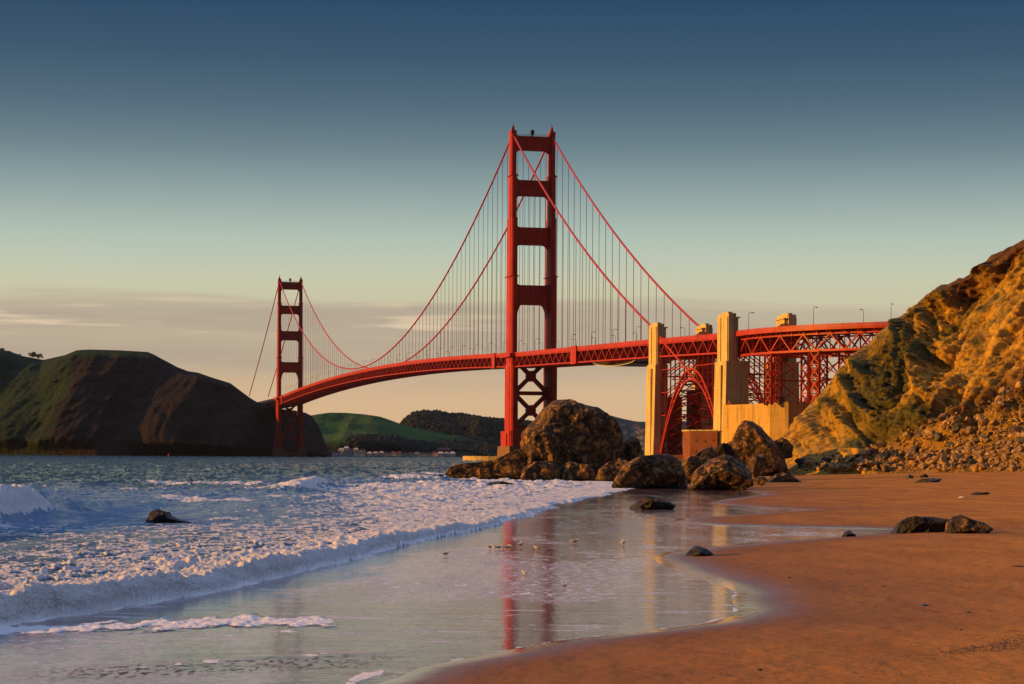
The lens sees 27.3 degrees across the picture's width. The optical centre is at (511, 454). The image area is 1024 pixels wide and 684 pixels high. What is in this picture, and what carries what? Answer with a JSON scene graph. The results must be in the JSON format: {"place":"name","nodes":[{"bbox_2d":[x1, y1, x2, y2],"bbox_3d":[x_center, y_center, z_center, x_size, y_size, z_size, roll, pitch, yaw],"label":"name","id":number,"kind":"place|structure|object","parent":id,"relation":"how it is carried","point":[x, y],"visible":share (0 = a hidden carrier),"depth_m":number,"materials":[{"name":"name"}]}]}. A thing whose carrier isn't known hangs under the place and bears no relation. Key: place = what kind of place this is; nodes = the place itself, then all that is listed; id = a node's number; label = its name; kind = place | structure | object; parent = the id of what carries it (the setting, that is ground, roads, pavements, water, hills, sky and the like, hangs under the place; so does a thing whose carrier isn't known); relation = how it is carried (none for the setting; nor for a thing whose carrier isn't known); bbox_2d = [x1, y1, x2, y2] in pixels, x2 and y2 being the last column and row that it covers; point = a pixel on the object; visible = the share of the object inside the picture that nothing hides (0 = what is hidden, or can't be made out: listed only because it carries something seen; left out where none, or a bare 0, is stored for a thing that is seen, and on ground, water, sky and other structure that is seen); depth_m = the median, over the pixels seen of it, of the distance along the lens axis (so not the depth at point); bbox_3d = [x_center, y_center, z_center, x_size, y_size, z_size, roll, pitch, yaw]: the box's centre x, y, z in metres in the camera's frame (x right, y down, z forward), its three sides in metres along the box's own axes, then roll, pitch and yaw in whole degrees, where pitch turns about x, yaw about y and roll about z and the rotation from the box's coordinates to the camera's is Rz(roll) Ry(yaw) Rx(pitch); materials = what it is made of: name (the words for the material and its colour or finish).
{"place":"outdoors","nodes":[
{"label":"outdoors","id":0,"kind":"place"},
{"bbox_2d":[0,349,331,456],"bbox_3d":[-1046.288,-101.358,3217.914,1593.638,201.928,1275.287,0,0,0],"label":"headland","id":1,"kind":"structure","parent":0,"point":[90,402],"depth_m":2691.17,"materials":[{"name":"plant"}]},
{"bbox_2d":[33,353,43,360],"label":"tree","id":2,"kind":"object","parent":1,"relation":"on","point":[38,356],"visible":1,"depth_m":2912.07,"materials":[{"name":"green plant"}]},
{"bbox_2d":[344,446,348,455],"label":"house","id":3,"kind":"structure","parent":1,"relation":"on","point":[346,450],"depth_m":3216.00,"materials":[{"name":"white glass"}]},
{"bbox_2d":[354,448,358,455],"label":"house","id":4,"kind":"structure","parent":0,"point":[356,451],"depth_m":3256.00,"materials":[{"name":"white glass"}]},
{"bbox_2d":[359,448,364,455],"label":"house","id":5,"kind":"structure","parent":0,"point":[361,451],"depth_m":3276.00,"materials":[{"name":"metal"}]},
{"bbox_2d":[334,456,435,456],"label":"shore","id":6,"kind":"structure","parent":0,"point":[394,456],"depth_m":3225.00,"materials":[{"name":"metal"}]},
{"bbox_2d":[338,448,343,455],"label":"house","id":7,"kind":"structure","parent":6,"relation":"on","point":[340,451],"depth_m":3220.50,"materials":[{"name":"white glass"}]},
{"bbox_2d":[349,449,354,455],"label":"house","id":8,"kind":"structure","parent":6,"relation":"on","point":[351,452],"depth_m":3220.50,"materials":[{"name":"grey glass"}]},
{"bbox_2d":[435,448,451,452],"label":"house","id":9,"kind":"structure","parent":6,"relation":"on","point":[446,449],"depth_m":3375.40,"materials":[{"name":"brown glass"}]},
{"bbox_2d":[311,413,499,456],"bbox_3d":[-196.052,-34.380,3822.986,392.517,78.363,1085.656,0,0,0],"label":"grassy hill","id":10,"kind":"structure","parent":0,"point":[337,430],"depth_m":3546.11,"materials":[{"name":"plant"}]},
{"bbox_2d":[437,452,443,456],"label":"house","id":11,"kind":"structure","parent":0,"point":[440,454],"depth_m":3283.64,"materials":[{"name":"white glass"}]},
{"bbox_2d":[0,455,891,683],"bbox_3d":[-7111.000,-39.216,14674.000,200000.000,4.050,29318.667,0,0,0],"label":"sea","id":12,"kind":"structure","parent":0,"point":[299,570],"depth_m":90.22,"materials":[{"name":"liquid"}]},
{"bbox_2d":[145,509,190,522],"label":"surf rock","id":13,"kind":"object","parent":12,"relation":"in","point":[157,516],"visible":0.56,"depth_m":147.16,"materials":[{"name":"stone"}]},
{"bbox_2d":[463,456,501,461],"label":"fender wall","id":14,"kind":"structure","parent":12,"relation":"in","point":[479,458],"depth_m":1426.05,"materials":[{"name":"concrete"}]},
{"bbox_2d":[445,449,527,479],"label":"boulder","id":15,"kind":"object","parent":12,"relation":"in","point":[512,465],"visible":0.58,"depth_m":404.61,"materials":[{"name":"stone"}]},
{"bbox_2d":[414,421,496,440],"bbox_3d":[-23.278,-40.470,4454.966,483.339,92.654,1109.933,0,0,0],"label":"wooded hill","id":16,"kind":"structure","parent":0,"point":[490,437],"depth_m":4092.95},
{"bbox_2d":[328,409,532,456],"bbox_3d":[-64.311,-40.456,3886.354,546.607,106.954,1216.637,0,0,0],"label":"woods","id":17,"kind":"object","parent":16,"relation":"on","point":[457,424],"visible":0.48,"depth_m":4027.27,"materials":[{"name":"plant"}]},
{"bbox_2d":[0,0,1023,422],"label":"sky","id":18,"kind":"structure","parent":0,"point":[163,163],"materials":[{"name":"blue"}]},
{"bbox_2d":[609,415,685,455],"bbox_3d":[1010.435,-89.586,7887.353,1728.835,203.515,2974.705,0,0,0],"label":"town hill","id":19,"kind":"structure","parent":0,"point":[628,425],"depth_m":7173.77,"materials":[{"name":"plant"}]},
{"bbox_2d":[377,471,1023,683],"bbox_3d":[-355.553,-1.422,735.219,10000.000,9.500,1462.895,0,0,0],"label":"beach","id":20,"kind":"structure","parent":0,"point":[839,607],"depth_m":69.62,"materials":[{"name":"sand"}]},
{"bbox_2d":[487,481,513,484],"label":"surf rock","id":21,"kind":"object","parent":20,"relation":"on","point":[498,482],"visible":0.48,"depth_m":337.54,"materials":[{"name":"stone"}]},
{"bbox_2d":[520,461,559,480],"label":"boulder","id":22,"kind":"object","parent":20,"relation":"on","point":[542,470],"visible":0.62,"depth_m":391.62,"materials":[{"name":"stone"}]},
{"bbox_2d":[520,399,623,475],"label":"boulder","id":23,"kind":"object","parent":20,"relation":"on","point":[562,432],"visible":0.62,"depth_m":400.72,"materials":[{"name":"stone"}]},
{"bbox_2d":[559,461,595,480],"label":"boulder","id":24,"kind":"object","parent":20,"relation":"on","point":[571,470],"visible":0.69,"depth_m":392.04,"materials":[{"name":"stone"}]},
{"bbox_2d":[594,458,628,481],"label":"boulder","id":25,"kind":"object","parent":20,"relation":"on","point":[608,471],"visible":0.51,"depth_m":386.83,"materials":[{"name":"stone"}]},
{"bbox_2d":[620,436,643,461],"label":"boulder","id":26,"kind":"object","parent":20,"relation":"on","point":[632,449],"visible":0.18,"depth_m":409.22,"materials":[{"name":"stone"}]},
{"bbox_2d":[611,454,687,488],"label":"boulder","id":27,"kind":"object","parent":20,"relation":"on","point":[665,471],"visible":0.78,"depth_m":316.97,"materials":[{"name":"stone"}]},
{"bbox_2d":[629,495,675,509],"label":"surf rock","id":28,"kind":"object","parent":20,"relation":"on","point":[649,503],"visible":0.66,"depth_m":194.05,"materials":[{"name":"stone"}]},
{"bbox_2d":[685,545,713,555],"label":"surf rock","id":29,"kind":"object","parent":20,"relation":"on","point":[695,550],"visible":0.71,"depth_m":103.83,"materials":[{"name":"stone"}]},
{"bbox_2d":[682,446,717,483],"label":"boulder","id":30,"kind":"object","parent":20,"relation":"on","point":[691,465],"visible":0.36,"depth_m":345.09,"materials":[{"name":"stone"}]},
{"bbox_2d":[690,455,753,489],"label":"boulder","id":31,"kind":"object","parent":20,"relation":"on","point":[725,472],"visible":0.81,"depth_m":304.89,"materials":[{"name":"stone"}]},
{"bbox_2d":[714,443,734,456],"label":"boulder","id":32,"kind":"object","parent":20,"relation":"on","point":[720,449],"visible":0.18,"depth_m":372.01,"materials":[{"name":"stone"}]},
{"bbox_2d":[729,420,784,475],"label":"boulder","id":33,"kind":"object","parent":20,"relation":"on","point":[750,440],"visible":0.55,"depth_m":488.12,"materials":[{"name":"stone"}]},
{"bbox_2d":[747,453,766,477],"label":"boulder","id":34,"kind":"object","parent":20,"relation":"on","point":[756,465],"visible":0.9,"depth_m":440.11,"materials":[{"name":"stone"}]},
{"bbox_2d":[726,441,789,473],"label":"boulder","id":35,"kind":"object","parent":20,"relation":"on","point":[784,464],"visible":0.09,"depth_m":501.51,"materials":[{"name":"stone"}]},
{"bbox_2d":[774,437,793,458],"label":"boulder","id":36,"kind":"object","parent":35,"relation":"on","point":[785,446],"visible":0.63,"depth_m":505.75,"materials":[{"name":"stone"}]},
{"bbox_2d":[753,476,767,485],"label":"boulder","id":37,"kind":"object","parent":20,"relation":"on","point":[761,480],"visible":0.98,"depth_m":330.03,"materials":[{"name":"stone"}]},
{"bbox_2d":[767,472,801,481],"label":"boulder","id":38,"kind":"object","parent":20,"relation":"on","point":[783,477],"visible":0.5,"depth_m":374.35,"materials":[{"name":"stone"}]},
{"bbox_2d":[842,530,856,536],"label":"beach rock","id":39,"kind":"object","parent":20,"relation":"on","point":[848,533],"visible":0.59,"depth_m":129.77,"materials":[{"name":"stone"}]},
{"bbox_2d":[708,568,1023,683],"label":"kelp debris","id":40,"kind":"object","parent":20,"relation":"on","point":[990,644],"visible":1,"depth_m":51.23,"materials":[{"name":"plant"}]},
{"bbox_2d":[890,516,949,533],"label":"beach rock","id":41,"kind":"object","parent":20,"relation":"on","point":[917,524],"visible":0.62,"depth_m":133.44,"materials":[{"name":"stone"}]},
{"bbox_2d":[915,478,941,482],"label":"beach rock","id":42,"kind":"object","parent":20,"relation":"on","point":[928,480],"visible":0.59,"depth_m":338.27,"materials":[{"name":"grey stone"}]},
{"bbox_2d":[945,515,993,532],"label":"beach rock","id":43,"kind":"object","parent":20,"relation":"on","point":[959,524],"visible":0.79,"depth_m":130.13,"materials":[{"name":"stone"}]},
{"bbox_2d":[971,492,989,494],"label":"beach rock","id":44,"kind":"object","parent":20,"relation":"on","point":[981,493],"visible":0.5,"depth_m":243.23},
{"bbox_2d":[978,462,987,470],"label":"scree stone","id":45,"kind":"object","parent":20,"relation":"on","point":[982,467],"visible":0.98,"depth_m":461.75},
{"bbox_2d":[1009,464,1017,471],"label":"scree stone","id":46,"kind":"object","parent":20,"relation":"on","point":[1013,467],"visible":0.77,"depth_m":454.50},
{"bbox_2d":[782,240,1023,474],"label":"cliff","id":47,"kind":"structure","parent":0,"point":[953,347],"depth_m":513.32,"materials":[{"name":"stone"}]},
{"bbox_2d":[795,458,804,464],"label":"scree stone","id":48,"kind":"object","parent":47,"relation":"on","point":[800,460],"visible":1,"depth_m":507.44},
{"bbox_2d":[804,459,814,464],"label":"scree stone","id":49,"kind":"object","parent":47,"relation":"on","point":[807,461],"visible":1,"depth_m":503.21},
{"bbox_2d":[822,457,830,462],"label":"scree stone","id":50,"kind":"object","parent":47,"relation":"on","point":[827,459],"visible":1,"depth_m":500.21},
{"bbox_2d":[828,462,839,471],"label":"scree stone","id":51,"kind":"object","parent":47,"relation":"on","point":[832,466],"visible":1,"depth_m":493.21,"materials":[{"name":"stone"}]},
{"bbox_2d":[836,455,844,460],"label":"scree stone","id":52,"kind":"object","parent":47,"relation":"on","point":[839,458],"visible":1,"depth_m":496.46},
{"bbox_2d":[840,464,852,471],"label":"scree stone","id":53,"kind":"object","parent":47,"relation":"on","point":[843,467],"visible":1,"depth_m":490.01,"materials":[{"name":"stone"}]},
{"bbox_2d":[854,456,862,461],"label":"scree stone","id":54,"kind":"object","parent":47,"relation":"on","point":[859,459],"visible":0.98,"depth_m":491.04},
{"bbox_2d":[864,460,876,467],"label":"scree stone","id":55,"kind":"object","parent":47,"relation":"on","point":[868,463],"visible":1,"depth_m":487.36,"materials":[{"name":"stone"}]},
{"bbox_2d":[870,443,884,449],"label":"scree stone","id":56,"kind":"object","parent":47,"relation":"on","point":[876,446],"visible":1,"depth_m":497.99,"materials":[{"name":"stone"}]},
{"bbox_2d":[881,465,888,472],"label":"scree stone","id":57,"kind":"object","parent":47,"relation":"on","point":[885,468],"visible":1,"depth_m":482.72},
{"bbox_2d":[887,448,895,453],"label":"scree stone","id":58,"kind":"object","parent":47,"relation":"on","point":[889,450],"visible":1,"depth_m":491.05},
{"bbox_2d":[889,456,902,461],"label":"scree stone","id":59,"kind":"object","parent":47,"relation":"on","point":[897,458],"visible":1,"depth_m":486.60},
{"bbox_2d":[902,431,911,439],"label":"scree stone","id":60,"kind":"object","parent":47,"relation":"on","point":[906,435],"visible":1,"depth_m":489.93,"materials":[{"name":"stone"}]},
{"bbox_2d":[905,450,915,457],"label":"scree stone","id":61,"kind":"object","parent":47,"relation":"on","point":[910,453],"visible":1,"depth_m":486.02,"materials":[{"name":"stone"}]},
{"bbox_2d":[798,387,1023,470],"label":"rubble","id":62,"kind":"object","parent":47,"relation":"on","point":[894,464],"visible":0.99,"depth_m":478.11,"materials":[{"name":"stone"}]},
{"bbox_2d":[860,450,869,455],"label":"scree stone","id":63,"kind":"object","parent":62,"relation":"on","point":[865,453],"visible":1,"depth_m":491.69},
{"bbox_2d":[869,450,878,455],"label":"scree stone","id":64,"kind":"object","parent":62,"relation":"on","point":[873,452],"visible":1,"depth_m":492.11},
{"bbox_2d":[874,454,883,461],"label":"scree stone","id":65,"kind":"object","parent":62,"relation":"on","point":[878,456],"visible":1,"depth_m":488.70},
{"bbox_2d":[913,430,922,437],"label":"scree stone","id":66,"kind":"object","parent":62,"relation":"on","point":[917,434],"visible":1,"depth_m":487.82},
{"bbox_2d":[933,432,941,441],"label":"scree stone","id":67,"kind":"object","parent":62,"relation":"on","point":[937,437],"visible":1,"depth_m":482.64,"materials":[{"name":"stone"}]},
{"bbox_2d":[942,462,950,471],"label":"scree stone","id":68,"kind":"object","parent":62,"relation":"on","point":[945,466],"visible":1,"depth_m":470.22,"materials":[{"name":"stone"}]},
{"bbox_2d":[949,415,959,420],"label":"scree stone","id":69,"kind":"object","parent":62,"relation":"on","point":[953,418],"visible":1,"depth_m":481.03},
{"bbox_2d":[951,423,960,430],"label":"scree stone","id":70,"kind":"object","parent":62,"relation":"on","point":[955,426],"visible":1,"depth_m":480.20,"materials":[{"name":"stone"}]},
{"bbox_2d":[970,462,979,471],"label":"scree stone","id":71,"kind":"object","parent":62,"relation":"on","point":[975,467],"visible":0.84,"depth_m":462.77,"materials":[{"name":"stone"}]},
{"bbox_2d":[973,414,983,423],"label":"scree stone","id":72,"kind":"object","parent":62,"relation":"on","point":[976,418],"visible":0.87,"depth_m":480.84,"materials":[{"name":"stone"}]},
{"bbox_2d":[973,434,984,442],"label":"scree stone","id":73,"kind":"object","parent":62,"relation":"on","point":[977,440],"visible":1,"depth_m":474.62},
{"bbox_2d":[979,435,987,443],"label":"scree stone","id":74,"kind":"object","parent":62,"relation":"on","point":[981,437],"visible":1,"depth_m":472.76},
{"bbox_2d":[1008,426,1020,432],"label":"scree stone","id":75,"kind":"object","parent":62,"relation":"on","point":[1012,429],"visible":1,"depth_m":468.37,"materials":[{"name":"stone"}]},
{"bbox_2d":[1015,381,1023,387],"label":"scree stone","id":76,"kind":"object","parent":62,"relation":"on","point":[1019,384],"visible":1,"depth_m":475.38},
{"bbox_2d":[906,457,915,460],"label":"scree stone","id":77,"kind":"object","parent":47,"relation":"on","point":[911,458],"visible":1,"depth_m":483.27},
{"bbox_2d":[910,445,918,450],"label":"scree stone","id":78,"kind":"object","parent":47,"relation":"on","point":[915,448],"visible":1,"depth_m":487.38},
{"bbox_2d":[917,455,926,461],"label":"scree stone","id":79,"kind":"object","parent":47,"relation":"on","point":[920,458],"visible":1,"depth_m":479.95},
{"bbox_2d":[921,453,929,457],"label":"scree stone","id":80,"kind":"object","parent":47,"relation":"on","point":[925,455],"visible":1,"depth_m":480.03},
{"bbox_2d":[921,429,934,438],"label":"scree stone","id":81,"kind":"object","parent":47,"relation":"on","point":[927,434],"visible":1,"depth_m":484.31,"materials":[{"name":"stone"}]},
{"bbox_2d":[936,463,942,470],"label":"scree stone","id":82,"kind":"object","parent":47,"relation":"on","point":[939,467],"visible":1,"depth_m":470.94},
{"bbox_2d":[938,455,945,463],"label":"scree stone","id":83,"kind":"object","parent":47,"relation":"on","point":[942,459],"visible":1,"depth_m":473.85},
{"bbox_2d":[938,413,947,420],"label":"scree stone","id":84,"kind":"object","parent":47,"relation":"on","point":[942,416],"visible":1,"depth_m":483.99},
{"bbox_2d":[940,418,950,426],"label":"scree stone","id":85,"kind":"object","parent":47,"relation":"on","point":[944,423],"visible":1,"depth_m":482.80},
{"bbox_2d":[950,454,961,458],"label":"scree stone","id":86,"kind":"object","parent":47,"relation":"on","point":[956,455],"visible":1,"depth_m":473.10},
{"bbox_2d":[954,448,962,453],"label":"scree stone","id":87,"kind":"object","parent":47,"relation":"on","point":[958,450],"visible":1,"depth_m":475.92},
{"bbox_2d":[958,464,965,468],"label":"scree stone","id":88,"kind":"object","parent":47,"relation":"on","point":[960,466],"visible":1,"depth_m":467.93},
{"bbox_2d":[963,426,971,434],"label":"scree stone","id":89,"kind":"object","parent":47,"relation":"on","point":[968,430],"visible":1,"depth_m":478.92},
{"bbox_2d":[962,446,973,453],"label":"scree stone","id":90,"kind":"object","parent":47,"relation":"on","point":[966,449],"visible":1,"depth_m":473.99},
{"bbox_2d":[964,416,972,424],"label":"scree stone","id":91,"kind":"object","parent":47,"relation":"on","point":[967,420],"visible":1,"depth_m":481.06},
{"bbox_2d":[968,458,977,464],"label":"scree stone","id":92,"kind":"object","parent":47,"relation":"on","point":[972,461],"visible":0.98,"depth_m":465.73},
{"bbox_2d":[973,450,983,454],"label":"scree stone","id":93,"kind":"object","parent":47,"relation":"on","point":[978,452],"visible":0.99,"depth_m":469.34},
{"bbox_2d":[974,455,984,462],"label":"scree stone","id":94,"kind":"object","parent":47,"relation":"on","point":[979,458],"visible":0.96,"depth_m":465.40,"materials":[{"name":"stone"}]},
{"bbox_2d":[978,426,986,431],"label":"scree stone","id":95,"kind":"object","parent":47,"relation":"on","point":[982,428],"visible":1,"depth_m":476.25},
{"bbox_2d":[978,418,987,427],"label":"scree stone","id":96,"kind":"object","parent":47,"relation":"on","point":[982,422],"visible":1,"depth_m":476.99,"materials":[{"name":"stone"}]},
{"bbox_2d":[993,400,1004,407],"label":"scree stone","id":97,"kind":"object","parent":47,"relation":"on","point":[999,403],"visible":1,"depth_m":474.02,"materials":[{"name":"stone"}]},
{"bbox_2d":[998,386,1007,393],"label":"scree stone","id":98,"kind":"object","parent":47,"relation":"on","point":[1001,389],"visible":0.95,"depth_m":482.99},
{"bbox_2d":[998,452,1008,456],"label":"scree stone","id":99,"kind":"object","parent":47,"relation":"on","point":[1002,454],"visible":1,"depth_m":462.46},
{"bbox_2d":[998,446,1010,452],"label":"scree stone","id":100,"kind":"object","parent":47,"relation":"on","point":[1005,449],"visible":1,"depth_m":463.74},
{"bbox_2d":[1002,455,1009,460],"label":"scree stone","id":101,"kind":"object","parent":47,"relation":"on","point":[1005,457],"visible":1,"depth_m":460.67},
{"bbox_2d":[1010,432,1018,438],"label":"scree stone","id":102,"kind":"object","parent":47,"relation":"on","point":[1014,435],"visible":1,"depth_m":466.61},
{"bbox_2d":[1015,446,1023,451],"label":"scree stone","id":103,"kind":"object","parent":47,"relation":"on","point":[1019,448],"visible":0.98,"depth_m":459.92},
{"bbox_2d":[1016,436,1023,443],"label":"scree stone","id":104,"kind":"object","parent":47,"relation":"on","point":[1020,439],"visible":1,"depth_m":463.64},
{"bbox_2d":[1016,452,1023,459],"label":"scree stone","id":105,"kind":"object","parent":47,"relation":"on","point":[1020,455],"visible":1,"depth_m":456.94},
{"bbox_2d":[1017,408,1023,417],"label":"scree stone","id":106,"kind":"object","parent":47,"relation":"on","point":[1020,413],"visible":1,"depth_m":471.30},
{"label":"ground","id":107,"kind":"structure","parent":0,"visible":0},
{"bbox_2d":[249,125,888,456],"bbox_3d":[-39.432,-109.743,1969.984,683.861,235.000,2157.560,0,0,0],"label":"suspension bridge","id":108,"kind":"structure","parent":107,"relation":"on","point":[722,379],"depth_m":1335.82,"materials":[{"name":"orange paint"}]},
{"bbox_2d":[592,359,672,366],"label":"work platform","id":109,"kind":"structure","parent":108,"relation":"hanging from","point":[639,363],"depth_m":1196.29,"materials":[{"name":"grey metal"}]},
{"bbox_2d":[646,430,717,459],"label":"brick fort","id":110,"kind":"structure","parent":107,"relation":"on","point":[695,442],"depth_m":1009.73,"materials":[{"name":"brick"}]},
{"bbox_2d":[723,395,809,442],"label":"sea wall","id":111,"kind":"structure","parent":107,"relation":"on","point":[775,420],"depth_m":976.73,"materials":[{"name":"concrete"}]}
]}

